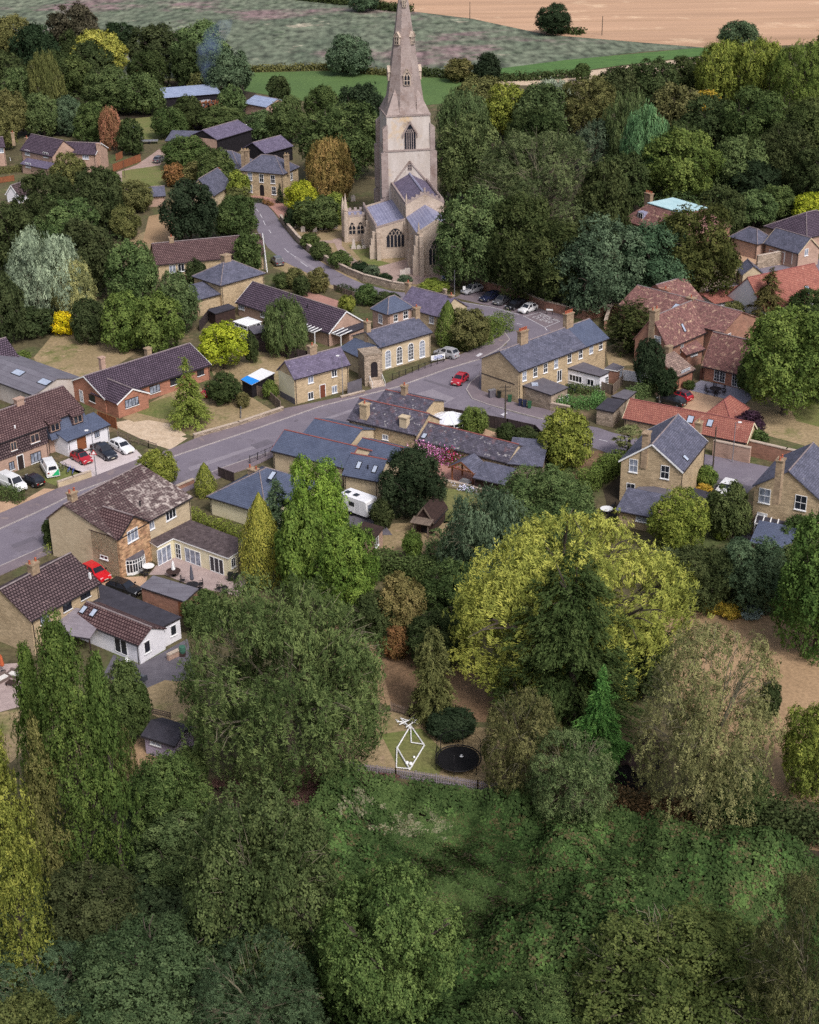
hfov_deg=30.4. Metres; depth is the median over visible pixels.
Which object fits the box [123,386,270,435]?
lawn
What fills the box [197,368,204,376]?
window
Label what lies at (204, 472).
tree
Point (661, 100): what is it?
tree
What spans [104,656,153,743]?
tree
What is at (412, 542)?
shrub
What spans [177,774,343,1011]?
tree
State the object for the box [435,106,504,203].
tree
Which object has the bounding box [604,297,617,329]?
stone wall
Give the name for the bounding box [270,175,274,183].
window
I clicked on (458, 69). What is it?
shrub
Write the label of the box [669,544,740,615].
shrub
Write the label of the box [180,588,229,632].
shrub
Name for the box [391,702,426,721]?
fence
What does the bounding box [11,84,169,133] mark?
undergrowth
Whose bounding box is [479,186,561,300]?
tree
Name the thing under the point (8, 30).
tree
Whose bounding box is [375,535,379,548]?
window
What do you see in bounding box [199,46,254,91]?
tree
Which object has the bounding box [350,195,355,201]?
headstone
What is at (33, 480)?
parked car
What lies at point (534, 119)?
tree
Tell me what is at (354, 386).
fence
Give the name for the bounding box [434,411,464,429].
white marquee
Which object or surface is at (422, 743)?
goal frame
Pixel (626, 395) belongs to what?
garage
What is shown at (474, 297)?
parking strip
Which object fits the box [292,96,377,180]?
tree
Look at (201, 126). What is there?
tree
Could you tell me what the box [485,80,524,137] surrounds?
tree
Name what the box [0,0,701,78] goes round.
pasture field
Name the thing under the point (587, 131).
tree
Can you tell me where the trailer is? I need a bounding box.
[143,139,157,143]
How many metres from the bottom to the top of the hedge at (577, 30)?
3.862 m
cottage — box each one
[195,167,227,204]
[276,342,350,404]
[370,295,412,328]
[403,280,468,338]
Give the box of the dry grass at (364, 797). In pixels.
[336,787,452,842]
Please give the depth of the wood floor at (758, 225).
356.60 m
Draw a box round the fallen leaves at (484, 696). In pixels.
[468,672,568,732]
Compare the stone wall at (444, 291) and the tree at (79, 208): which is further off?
the tree at (79, 208)
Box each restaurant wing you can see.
[341,452,392,496]
[357,437,407,470]
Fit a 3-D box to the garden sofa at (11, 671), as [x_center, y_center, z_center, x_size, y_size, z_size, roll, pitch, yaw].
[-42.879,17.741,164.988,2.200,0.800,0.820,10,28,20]
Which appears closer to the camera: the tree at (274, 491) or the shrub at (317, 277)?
the tree at (274, 491)
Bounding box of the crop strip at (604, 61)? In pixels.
[500,48,719,75]
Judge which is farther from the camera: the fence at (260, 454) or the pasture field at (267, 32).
the pasture field at (267, 32)
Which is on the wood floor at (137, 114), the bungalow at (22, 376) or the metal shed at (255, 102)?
the metal shed at (255, 102)
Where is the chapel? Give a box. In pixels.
[352,304,432,370]
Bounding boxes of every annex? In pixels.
[77,600,166,663]
[341,338,384,373]
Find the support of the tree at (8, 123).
on the ground at (362, 188)
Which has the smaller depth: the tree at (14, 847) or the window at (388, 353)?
the tree at (14, 847)
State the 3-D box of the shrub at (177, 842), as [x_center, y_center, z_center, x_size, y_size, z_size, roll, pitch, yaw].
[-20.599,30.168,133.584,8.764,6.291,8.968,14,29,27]
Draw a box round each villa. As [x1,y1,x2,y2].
[618,413,708,500]
[750,442,818,544]
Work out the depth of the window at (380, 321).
261.74 m
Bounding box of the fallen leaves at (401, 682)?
[375,642,490,721]
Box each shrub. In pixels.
[0,937,109,1023]
[0,984,70,1023]
[39,859,143,971]
[41,517,51,546]
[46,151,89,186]
[50,311,72,334]
[62,996,145,1023]
[63,908,240,1023]
[69,297,107,344]
[84,170,122,193]
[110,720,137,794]
[117,179,153,211]
[131,806,224,893]
[135,448,180,482]
[161,162,186,186]
[174,744,209,787]
[180,161,200,182]
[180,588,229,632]
[182,920,330,1023]
[184,257,206,283]
[204,370,242,405]
[225,186,254,205]
[226,169,251,193]
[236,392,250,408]
[262,379,278,396]
[272,271,288,288]
[276,182,283,202]
[284,267,304,288]
[292,275,310,296]
[299,232,320,249]
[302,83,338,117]
[305,267,329,293]
[308,241,332,259]
[327,249,353,268]
[337,294,355,312]
[345,589,399,641]
[348,0,378,11]
[355,283,377,305]
[363,264,380,276]
[368,497,394,528]
[372,291,399,304]
[379,625,410,660]
[396,274,413,281]
[401,528,422,557]
[417,277,449,292]
[418,556,482,624]
[425,704,478,743]
[442,57,473,83]
[458,405,488,433]
[495,422,516,440]
[513,425,538,438]
[622,619,673,703]
[656,366,679,395]
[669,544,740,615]
[682,380,695,389]
[696,464,718,486]
[696,483,712,491]
[697,752,773,826]
[701,597,725,614]
[704,479,753,538]
[712,528,728,540]
[715,535,792,615]
[717,602,742,619]
[723,300,745,312]
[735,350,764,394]
[735,410,766,432]
[740,604,762,619]
[743,188,778,226]
[751,428,769,442]
[759,183,796,219]
[759,676,782,720]
[766,544,800,598]
[781,513,817,550]
[790,191,818,215]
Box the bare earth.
[571,450,602,480]
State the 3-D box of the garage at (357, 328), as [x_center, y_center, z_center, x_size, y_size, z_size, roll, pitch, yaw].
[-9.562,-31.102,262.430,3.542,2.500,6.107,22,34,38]
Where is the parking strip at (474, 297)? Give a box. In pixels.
[455,291,562,330]
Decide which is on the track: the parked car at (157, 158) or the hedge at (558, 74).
the parked car at (157, 158)
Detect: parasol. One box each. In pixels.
[0,654,5,671]
[171,560,175,575]
[190,565,193,579]
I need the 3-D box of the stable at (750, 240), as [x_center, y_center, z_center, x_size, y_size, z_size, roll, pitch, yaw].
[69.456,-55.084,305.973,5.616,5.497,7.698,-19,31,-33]
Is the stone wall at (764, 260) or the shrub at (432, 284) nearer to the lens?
the shrub at (432, 284)
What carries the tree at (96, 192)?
on the ground at (362, 188)
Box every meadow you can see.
[116,117,193,138]
[244,71,475,104]
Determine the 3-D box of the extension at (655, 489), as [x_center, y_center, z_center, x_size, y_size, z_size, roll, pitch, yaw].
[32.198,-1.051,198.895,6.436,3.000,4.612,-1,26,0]
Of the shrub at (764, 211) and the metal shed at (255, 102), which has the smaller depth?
the shrub at (764, 211)
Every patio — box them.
[0,663,20,711]
[105,639,192,687]
[149,557,249,595]
[436,461,475,484]
[687,380,755,402]
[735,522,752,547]
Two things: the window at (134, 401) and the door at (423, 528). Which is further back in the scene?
the window at (134, 401)
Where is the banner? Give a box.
[431,353,444,360]
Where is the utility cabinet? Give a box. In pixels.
[488,388,495,397]
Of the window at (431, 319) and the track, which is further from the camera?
the track
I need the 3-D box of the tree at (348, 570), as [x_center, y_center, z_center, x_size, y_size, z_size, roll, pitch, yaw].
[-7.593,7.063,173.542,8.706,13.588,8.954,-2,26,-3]
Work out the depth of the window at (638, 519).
194.70 m
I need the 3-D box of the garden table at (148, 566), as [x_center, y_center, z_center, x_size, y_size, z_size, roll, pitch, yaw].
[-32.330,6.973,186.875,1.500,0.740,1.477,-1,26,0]
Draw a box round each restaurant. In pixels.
[270,429,372,485]
[303,418,375,444]
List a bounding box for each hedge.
[0,164,21,174]
[0,483,26,504]
[17,349,31,358]
[42,542,52,555]
[191,506,244,542]
[244,61,386,75]
[252,197,263,202]
[255,340,307,357]
[262,198,273,205]
[301,0,351,4]
[336,283,357,295]
[369,0,414,11]
[370,544,453,587]
[421,65,495,78]
[443,330,493,351]
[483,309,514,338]
[497,68,574,81]
[551,25,587,34]
[556,390,606,409]
[565,382,600,394]
[576,449,625,492]
[604,781,713,829]
[623,376,659,399]
[691,783,818,850]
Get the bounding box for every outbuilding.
[149,185,165,206]
[737,258,762,283]
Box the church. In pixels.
[341,0,455,276]
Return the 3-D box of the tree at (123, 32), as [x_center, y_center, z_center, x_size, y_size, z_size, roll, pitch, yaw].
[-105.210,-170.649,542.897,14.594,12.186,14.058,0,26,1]
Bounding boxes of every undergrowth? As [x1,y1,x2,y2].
[0,182,130,315]
[0,790,329,1023]
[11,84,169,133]
[209,758,399,811]
[255,759,818,1023]
[421,528,520,592]
[515,459,596,518]
[633,176,816,224]
[652,544,803,592]
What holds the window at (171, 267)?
in the house at (171, 254)
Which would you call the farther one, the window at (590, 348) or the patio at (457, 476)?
the window at (590, 348)
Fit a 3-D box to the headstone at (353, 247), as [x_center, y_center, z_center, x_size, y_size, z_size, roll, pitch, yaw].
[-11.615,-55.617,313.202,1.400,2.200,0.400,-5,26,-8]
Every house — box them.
[0,131,15,165]
[0,337,18,356]
[0,396,48,471]
[0,552,101,655]
[7,385,87,453]
[19,133,75,162]
[46,463,192,576]
[65,141,108,171]
[140,717,195,758]
[150,233,266,278]
[191,253,266,306]
[200,149,252,170]
[239,148,299,197]
[763,210,818,244]
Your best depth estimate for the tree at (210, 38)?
489.25 m
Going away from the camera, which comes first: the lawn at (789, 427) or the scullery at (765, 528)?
the scullery at (765, 528)
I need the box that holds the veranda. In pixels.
[61,608,95,654]
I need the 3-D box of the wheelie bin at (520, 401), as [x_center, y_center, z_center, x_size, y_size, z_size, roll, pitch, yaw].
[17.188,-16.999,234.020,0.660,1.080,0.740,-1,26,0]
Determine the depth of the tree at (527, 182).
304.71 m
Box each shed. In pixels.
[5,182,28,202]
[160,84,219,107]
[165,130,198,142]
[207,303,235,323]
[241,368,274,397]
[245,94,281,113]
[248,325,264,340]
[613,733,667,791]
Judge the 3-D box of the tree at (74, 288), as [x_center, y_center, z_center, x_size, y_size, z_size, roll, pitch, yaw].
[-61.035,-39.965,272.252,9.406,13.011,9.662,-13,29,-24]
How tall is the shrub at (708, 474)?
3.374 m
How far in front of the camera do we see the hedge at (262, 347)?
255.30 m
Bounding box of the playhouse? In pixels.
[410,495,447,537]
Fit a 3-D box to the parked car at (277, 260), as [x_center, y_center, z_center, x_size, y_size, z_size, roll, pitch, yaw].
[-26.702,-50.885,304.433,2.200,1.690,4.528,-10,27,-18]
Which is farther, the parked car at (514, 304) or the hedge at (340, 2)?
the hedge at (340, 2)
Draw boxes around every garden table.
[142,563,153,571]
[166,567,180,576]
[186,581,198,586]
[600,506,612,513]
[709,386,721,392]
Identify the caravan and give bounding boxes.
[341,488,376,516]
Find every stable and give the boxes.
[729,226,768,258]
[763,227,818,267]
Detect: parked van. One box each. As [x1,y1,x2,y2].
[0,469,27,491]
[39,456,59,477]
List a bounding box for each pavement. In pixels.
[0,331,508,527]
[0,452,272,575]
[250,195,286,217]
[467,373,567,421]
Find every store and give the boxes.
[472,461,515,493]
[506,437,547,477]
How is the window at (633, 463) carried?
in the villa at (668, 453)
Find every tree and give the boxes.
[0,13,28,63]
[0,49,26,89]
[0,66,30,106]
[0,87,29,134]
[0,105,18,147]
[0,201,42,276]
[0,270,28,343]
[0,722,62,993]
[4,224,90,323]
[7,21,61,68]
[7,169,80,252]
[8,640,67,861]
[13,304,55,338]
[20,607,130,877]
[21,709,74,896]
[24,92,62,135]
[25,49,67,104]
[33,192,100,248]
[37,48,74,89]
[44,0,100,45]
[48,256,97,316]
[53,94,79,136]
[54,53,91,96]
[54,215,115,292]
[58,28,77,55]
[70,28,129,69]
[71,39,115,78]
[71,101,108,141]
[73,164,123,230]
[77,649,144,870]
[81,64,134,110]
[98,105,120,150]
[98,288,148,353]
[103,21,134,51]
[103,238,158,299]
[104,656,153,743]
[107,203,141,238]
[114,117,144,154]
[117,70,166,114]
[123,749,216,842]
[125,48,171,85]
[126,22,178,66]
[134,287,185,352]
[149,106,188,136]
[153,268,201,334]
[157,178,219,240]
[161,134,211,166]
[165,356,214,430]
[168,18,231,68]
[168,38,211,85]
[172,93,204,129]
[172,565,390,803]
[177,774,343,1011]
[186,71,213,85]
[190,115,204,128]
[194,462,217,498]
[196,103,247,128]
[196,147,236,179]
[196,319,248,368]
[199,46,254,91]
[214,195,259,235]
[216,83,247,113]
[232,230,264,268]
[238,492,282,589]
[240,476,291,558]
[243,331,258,362]
[244,109,278,139]
[261,292,309,357]
[265,74,290,99]
[265,94,308,141]
[271,498,331,602]
[281,453,350,542]
[282,207,297,227]
[283,179,318,209]
[291,194,340,229]
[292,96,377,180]
[304,133,356,200]
[306,518,381,618]
[310,856,465,1023]
[324,33,374,75]
[327,191,349,225]
[336,81,383,130]
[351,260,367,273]
[376,570,427,631]
[377,442,447,518]
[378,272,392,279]
[403,608,471,667]
[405,625,459,731]
[431,184,514,285]
[433,86,490,140]
[434,300,457,347]
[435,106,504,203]
[436,480,532,585]
[442,503,714,705]
[445,307,491,351]
[454,73,512,108]
[464,126,598,232]
[464,970,603,1023]
[471,51,502,80]
[478,681,563,806]
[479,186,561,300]
[482,462,601,568]
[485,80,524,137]
[489,548,651,753]
[497,134,547,187]
[503,105,567,158]
[505,213,589,303]
[511,81,569,136]
[525,726,620,830]
[535,2,571,36]
[537,76,572,100]
[537,406,594,470]
[549,212,647,316]
[560,664,633,785]
[562,75,620,138]
[562,896,818,1023]
[572,118,615,170]
[573,62,592,81]
[573,156,635,251]
[595,65,644,97]
[601,83,650,156]
[602,295,650,357]
[603,150,651,213]
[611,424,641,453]
[615,219,694,297]
[619,98,669,190]
[628,56,680,105]
[629,608,785,835]
[633,332,665,391]
[642,125,726,199]
[645,485,711,549]
[647,195,743,295]
[648,81,701,125]
[663,119,703,157]
[672,54,703,94]
[679,92,738,148]
[693,35,750,102]
[696,89,721,110]
[698,183,747,234]
[709,133,770,191]
[716,20,761,47]
[717,83,790,151]
[725,157,781,196]
[733,33,787,109]
[737,853,818,1023]
[738,303,818,415]
[747,267,788,323]
[750,116,817,186]
[766,38,818,113]
[769,509,818,666]
[777,95,818,164]
[779,702,818,803]
[784,147,818,195]
[788,285,818,321]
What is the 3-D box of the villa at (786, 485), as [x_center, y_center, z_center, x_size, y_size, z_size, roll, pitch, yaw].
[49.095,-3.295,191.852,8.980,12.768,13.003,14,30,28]
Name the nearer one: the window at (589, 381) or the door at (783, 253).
the window at (589, 381)
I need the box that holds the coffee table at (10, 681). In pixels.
[5,679,18,687]
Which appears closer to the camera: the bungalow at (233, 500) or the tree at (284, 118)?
the bungalow at (233, 500)
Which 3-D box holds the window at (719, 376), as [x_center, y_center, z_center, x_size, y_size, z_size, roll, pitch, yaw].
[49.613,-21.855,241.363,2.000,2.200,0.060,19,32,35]
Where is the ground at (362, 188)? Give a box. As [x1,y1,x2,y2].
[0,12,818,840]
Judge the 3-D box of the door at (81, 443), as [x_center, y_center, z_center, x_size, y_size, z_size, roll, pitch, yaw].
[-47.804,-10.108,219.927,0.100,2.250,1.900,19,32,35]
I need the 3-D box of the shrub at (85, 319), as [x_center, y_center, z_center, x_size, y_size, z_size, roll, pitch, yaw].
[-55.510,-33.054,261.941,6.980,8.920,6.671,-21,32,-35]
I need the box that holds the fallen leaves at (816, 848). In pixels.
[591,802,818,850]
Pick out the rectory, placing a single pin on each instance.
(651, 210)
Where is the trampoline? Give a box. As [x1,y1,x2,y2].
[435,730,481,774]
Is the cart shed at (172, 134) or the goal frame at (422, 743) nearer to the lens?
the goal frame at (422, 743)
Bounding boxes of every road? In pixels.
[0,345,505,564]
[249,200,550,347]
[426,383,768,486]
[707,259,818,290]
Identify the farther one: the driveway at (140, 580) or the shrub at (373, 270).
the shrub at (373, 270)
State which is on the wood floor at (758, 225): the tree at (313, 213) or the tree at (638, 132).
the tree at (638, 132)
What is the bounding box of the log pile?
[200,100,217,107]
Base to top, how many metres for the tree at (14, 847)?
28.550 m
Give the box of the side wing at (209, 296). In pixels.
[191,281,220,316]
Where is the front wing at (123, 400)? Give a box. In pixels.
[90,378,150,417]
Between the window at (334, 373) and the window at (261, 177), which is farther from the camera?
the window at (261, 177)
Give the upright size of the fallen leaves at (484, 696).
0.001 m
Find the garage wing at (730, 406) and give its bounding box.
[706,395,749,417]
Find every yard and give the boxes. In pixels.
[125,231,150,252]
[143,214,186,243]
[303,291,337,307]
[381,523,448,554]
[475,428,511,441]
[603,474,620,524]
[606,341,634,365]
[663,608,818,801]
[739,255,780,264]
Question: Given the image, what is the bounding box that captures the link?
[680,340,705,365]
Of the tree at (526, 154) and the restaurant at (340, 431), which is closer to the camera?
the restaurant at (340, 431)
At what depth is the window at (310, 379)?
236.23 m
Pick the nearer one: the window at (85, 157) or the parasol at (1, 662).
the parasol at (1, 662)
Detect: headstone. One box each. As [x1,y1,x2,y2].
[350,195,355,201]
[350,239,356,249]
[405,268,410,274]
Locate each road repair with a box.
[12,536,36,547]
[188,446,254,470]
[251,439,273,448]
[294,256,314,269]
[326,409,352,418]
[416,389,454,403]
[424,379,452,388]
[510,324,521,330]
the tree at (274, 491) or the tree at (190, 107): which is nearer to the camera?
the tree at (274, 491)
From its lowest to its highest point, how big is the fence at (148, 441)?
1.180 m
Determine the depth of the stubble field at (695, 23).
610.29 m
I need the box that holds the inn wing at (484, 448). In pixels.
[413,421,522,467]
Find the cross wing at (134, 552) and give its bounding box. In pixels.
[89,505,151,577]
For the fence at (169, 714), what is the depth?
157.67 m
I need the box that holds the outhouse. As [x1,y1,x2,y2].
[604,363,623,383]
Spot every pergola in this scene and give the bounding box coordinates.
[304,324,321,342]
[331,327,351,345]
[753,514,785,532]
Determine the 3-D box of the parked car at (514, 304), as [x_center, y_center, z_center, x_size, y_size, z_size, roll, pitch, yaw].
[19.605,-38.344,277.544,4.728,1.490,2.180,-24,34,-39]
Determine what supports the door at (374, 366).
in the porch at (370, 367)
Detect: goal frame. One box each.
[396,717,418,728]
[396,725,424,769]
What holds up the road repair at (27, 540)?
on the road at (22, 529)
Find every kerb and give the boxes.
[0,331,509,528]
[0,451,269,565]
[466,375,543,419]
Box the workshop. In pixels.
[360,521,383,552]
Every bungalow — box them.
[0,355,78,403]
[71,342,211,413]
[205,464,315,523]
[235,281,362,346]
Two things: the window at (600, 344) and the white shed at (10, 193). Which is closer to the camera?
the window at (600, 344)
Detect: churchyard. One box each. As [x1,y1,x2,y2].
[294,223,418,285]
[378,259,453,286]
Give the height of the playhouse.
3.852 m
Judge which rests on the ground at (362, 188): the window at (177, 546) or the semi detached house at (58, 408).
the semi detached house at (58, 408)
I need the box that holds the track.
[117,149,164,179]
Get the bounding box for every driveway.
[0,488,53,512]
[61,450,141,476]
[102,576,146,594]
[117,420,186,448]
[344,510,391,534]
[655,387,745,411]
[713,478,752,501]
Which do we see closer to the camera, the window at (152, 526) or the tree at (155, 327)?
the window at (152, 526)
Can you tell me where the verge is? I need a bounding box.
[498,57,699,84]
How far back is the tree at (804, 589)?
162.70 m
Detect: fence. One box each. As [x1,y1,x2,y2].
[0,175,14,182]
[97,411,116,428]
[112,154,140,170]
[115,151,122,160]
[117,431,156,447]
[149,707,170,718]
[178,602,186,615]
[199,306,217,330]
[218,467,234,481]
[249,445,272,462]
[257,386,280,407]
[333,284,354,297]
[340,760,515,791]
[347,378,361,393]
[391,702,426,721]
[392,356,443,379]
[444,407,541,434]
[601,375,622,394]
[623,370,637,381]
[699,818,765,827]
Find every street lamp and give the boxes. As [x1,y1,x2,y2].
[84,430,96,474]
[336,355,342,394]
[732,421,741,461]
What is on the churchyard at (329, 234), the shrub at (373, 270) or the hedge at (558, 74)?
the shrub at (373, 270)
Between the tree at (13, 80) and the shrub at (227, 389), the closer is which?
the shrub at (227, 389)
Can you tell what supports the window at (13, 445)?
in the semi detached house at (23, 435)
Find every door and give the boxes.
[16,454,24,469]
[76,436,87,448]
[260,185,263,195]
[319,384,325,397]
[356,502,359,513]
[371,362,377,377]
[421,525,426,532]
[699,368,702,380]
[756,512,766,525]
[777,250,784,263]
[784,251,792,263]
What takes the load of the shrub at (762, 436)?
on the ground at (362, 188)
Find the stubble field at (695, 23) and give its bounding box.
[376,0,818,47]
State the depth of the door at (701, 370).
242.96 m
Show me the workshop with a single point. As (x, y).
(377, 530)
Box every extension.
[92,584,181,646]
[149,520,237,576]
[522,378,568,410]
[568,362,609,389]
[636,486,673,510]
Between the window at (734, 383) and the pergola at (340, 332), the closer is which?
the window at (734, 383)
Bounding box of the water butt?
[179,645,185,656]
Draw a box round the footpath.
[333,238,395,280]
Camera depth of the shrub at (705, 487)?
204.73 m
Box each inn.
[346,397,441,447]
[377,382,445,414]
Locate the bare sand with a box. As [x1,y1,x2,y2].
[132,420,185,436]
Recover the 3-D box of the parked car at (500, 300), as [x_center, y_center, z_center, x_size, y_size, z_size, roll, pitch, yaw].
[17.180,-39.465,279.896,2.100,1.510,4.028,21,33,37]
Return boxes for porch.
[20,158,53,175]
[357,346,384,388]
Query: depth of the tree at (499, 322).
264.28 m
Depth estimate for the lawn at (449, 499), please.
204.42 m
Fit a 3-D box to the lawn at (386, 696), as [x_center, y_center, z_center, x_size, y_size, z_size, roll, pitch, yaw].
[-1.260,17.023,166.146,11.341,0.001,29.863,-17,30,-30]
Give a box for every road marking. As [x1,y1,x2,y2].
[463,302,559,329]
[533,314,557,322]
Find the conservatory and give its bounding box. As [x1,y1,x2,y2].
[233,317,261,338]
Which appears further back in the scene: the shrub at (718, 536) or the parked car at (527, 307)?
the parked car at (527, 307)
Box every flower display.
[407,439,460,466]
[436,444,464,467]
[451,482,478,493]
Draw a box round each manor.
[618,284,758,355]
[633,300,707,360]
[650,277,704,300]
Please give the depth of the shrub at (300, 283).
283.76 m
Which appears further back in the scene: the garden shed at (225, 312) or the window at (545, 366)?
the garden shed at (225, 312)
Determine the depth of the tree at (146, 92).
437.64 m
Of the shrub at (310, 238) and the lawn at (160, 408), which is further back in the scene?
the shrub at (310, 238)
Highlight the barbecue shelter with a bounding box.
[448,453,483,484]
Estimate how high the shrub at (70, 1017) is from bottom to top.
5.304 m
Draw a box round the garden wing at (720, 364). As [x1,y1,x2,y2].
[699,331,759,389]
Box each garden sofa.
[0,670,9,683]
[7,667,18,677]
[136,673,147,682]
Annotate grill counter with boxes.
[459,478,471,483]
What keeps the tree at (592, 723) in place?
on the ground at (362, 188)
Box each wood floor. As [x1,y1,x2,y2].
[0,783,818,1023]
[17,81,293,141]
[435,80,815,232]
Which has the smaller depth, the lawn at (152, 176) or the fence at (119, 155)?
the lawn at (152, 176)
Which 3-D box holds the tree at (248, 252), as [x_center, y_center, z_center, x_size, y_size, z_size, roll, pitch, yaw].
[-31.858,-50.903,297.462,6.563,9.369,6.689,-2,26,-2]
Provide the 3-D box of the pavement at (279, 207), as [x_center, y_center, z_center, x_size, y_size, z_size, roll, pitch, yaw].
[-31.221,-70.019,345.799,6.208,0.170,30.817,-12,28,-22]
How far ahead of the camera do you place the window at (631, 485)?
201.81 m
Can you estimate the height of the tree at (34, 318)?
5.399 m
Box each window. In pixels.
[9,461,15,470]
[10,441,17,451]
[30,432,39,444]
[30,450,41,464]
[50,422,59,431]
[63,602,72,613]
[73,414,82,423]
[79,390,83,402]
[80,586,91,601]
[82,155,88,159]
[89,394,95,403]
[94,431,100,438]
[99,554,108,560]
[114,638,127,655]
[124,396,139,408]
[126,550,145,575]
[127,527,138,544]
[143,639,151,654]
[149,383,160,394]
[149,521,154,530]
[149,741,161,747]
[157,543,171,565]
[165,508,176,522]
[169,265,175,272]
[170,376,182,386]
[170,624,177,637]
[175,543,181,559]
[178,264,184,271]
[184,547,200,566]
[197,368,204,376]
[209,555,223,574]
[231,557,236,568]
[259,174,263,182]
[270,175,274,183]
[272,187,275,194]
[308,376,313,383]
[308,391,313,400]
[331,370,337,377]
[332,385,337,393]
[348,222,355,234]
[357,222,363,233]
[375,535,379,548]
[378,314,382,324]
[382,434,388,440]
[385,350,391,368]
[386,228,403,247]
[393,314,397,322]
[396,346,402,364]
[402,122,417,149]
[403,310,408,319]
[408,343,413,361]
[419,340,425,358]
[429,239,440,265]
[429,316,433,324]
[522,371,526,381]
[533,367,537,377]
[543,363,547,373]
[554,359,558,369]
[557,369,561,382]
[567,354,571,363]
[568,374,581,383]
[578,350,582,359]
[587,378,593,386]
[589,346,592,354]
[598,342,602,350]
[626,483,634,489]
[628,458,637,473]
[635,516,647,523]
[659,465,669,479]
[713,369,725,382]
[731,373,739,387]
[757,488,770,504]
[793,494,806,511]
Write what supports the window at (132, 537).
in the cross wing at (134, 552)
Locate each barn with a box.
[190,119,252,151]
[240,135,292,160]
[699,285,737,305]
[726,263,818,324]
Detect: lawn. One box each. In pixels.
[0,709,26,762]
[34,332,135,376]
[43,462,77,486]
[122,165,167,185]
[122,738,155,782]
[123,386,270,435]
[136,396,182,419]
[147,680,196,721]
[209,349,286,391]
[320,610,407,713]
[330,711,512,792]
[349,244,389,265]
[382,729,441,774]
[443,488,481,522]
[746,385,818,446]
[789,394,818,426]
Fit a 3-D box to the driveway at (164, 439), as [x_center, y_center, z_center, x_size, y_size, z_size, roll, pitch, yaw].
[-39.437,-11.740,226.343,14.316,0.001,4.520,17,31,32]
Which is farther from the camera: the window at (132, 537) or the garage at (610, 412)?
the garage at (610, 412)
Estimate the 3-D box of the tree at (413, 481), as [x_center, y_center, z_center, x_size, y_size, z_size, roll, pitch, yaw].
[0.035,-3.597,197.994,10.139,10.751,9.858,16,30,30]
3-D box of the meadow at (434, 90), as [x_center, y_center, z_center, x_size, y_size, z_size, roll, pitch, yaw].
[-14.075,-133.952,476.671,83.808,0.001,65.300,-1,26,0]
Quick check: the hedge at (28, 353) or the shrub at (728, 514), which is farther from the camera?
the hedge at (28, 353)
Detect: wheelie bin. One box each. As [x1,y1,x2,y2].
[227,571,232,580]
[233,573,238,581]
[508,394,511,401]
[518,398,522,405]
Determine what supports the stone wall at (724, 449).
on the ground at (362, 188)
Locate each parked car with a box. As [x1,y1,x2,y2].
[21,472,45,487]
[69,448,92,464]
[82,560,111,582]
[90,441,117,460]
[105,576,141,596]
[108,437,134,454]
[153,155,163,162]
[202,388,207,397]
[270,255,283,265]
[433,346,459,359]
[451,371,468,385]
[461,283,483,294]
[479,290,500,301]
[492,294,511,305]
[505,297,527,309]
[518,302,537,313]
[656,394,686,407]
[670,389,693,401]
[716,477,735,493]
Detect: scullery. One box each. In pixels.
[615,487,663,530]
[750,520,796,548]
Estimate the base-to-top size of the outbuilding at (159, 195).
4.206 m
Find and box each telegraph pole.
[262,233,267,271]
[500,385,510,417]
[712,427,716,467]
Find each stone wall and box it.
[57,470,91,487]
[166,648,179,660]
[176,478,193,488]
[193,406,283,438]
[279,214,411,290]
[340,390,364,397]
[438,287,446,294]
[444,479,481,492]
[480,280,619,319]
[550,402,569,412]
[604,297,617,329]
[697,269,738,291]
[712,439,750,462]
[748,439,795,461]
[756,251,781,268]
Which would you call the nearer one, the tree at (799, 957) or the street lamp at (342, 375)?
the tree at (799, 957)
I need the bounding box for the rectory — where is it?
[624,190,730,243]
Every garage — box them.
[54,412,110,456]
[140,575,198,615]
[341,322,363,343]
[596,398,625,427]
[611,389,636,410]
[622,398,758,450]
[687,488,710,511]
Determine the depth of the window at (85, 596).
173.21 m
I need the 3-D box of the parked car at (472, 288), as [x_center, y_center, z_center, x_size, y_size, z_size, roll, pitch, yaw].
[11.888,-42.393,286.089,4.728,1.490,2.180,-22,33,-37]
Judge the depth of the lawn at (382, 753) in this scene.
151.90 m
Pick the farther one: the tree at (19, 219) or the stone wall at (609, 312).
the tree at (19, 219)
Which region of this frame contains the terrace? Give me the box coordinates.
[479,309,608,402]
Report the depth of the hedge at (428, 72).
491.98 m
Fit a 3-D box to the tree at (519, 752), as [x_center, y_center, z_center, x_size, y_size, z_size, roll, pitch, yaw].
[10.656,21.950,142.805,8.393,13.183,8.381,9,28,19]
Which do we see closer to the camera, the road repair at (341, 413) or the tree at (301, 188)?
the road repair at (341, 413)
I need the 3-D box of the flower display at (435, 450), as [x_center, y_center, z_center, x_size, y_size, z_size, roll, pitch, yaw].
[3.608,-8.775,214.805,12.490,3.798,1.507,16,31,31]
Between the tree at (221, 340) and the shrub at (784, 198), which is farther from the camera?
the shrub at (784, 198)
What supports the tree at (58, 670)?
on the wood floor at (219, 792)
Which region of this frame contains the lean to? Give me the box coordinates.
[660,351,695,388]

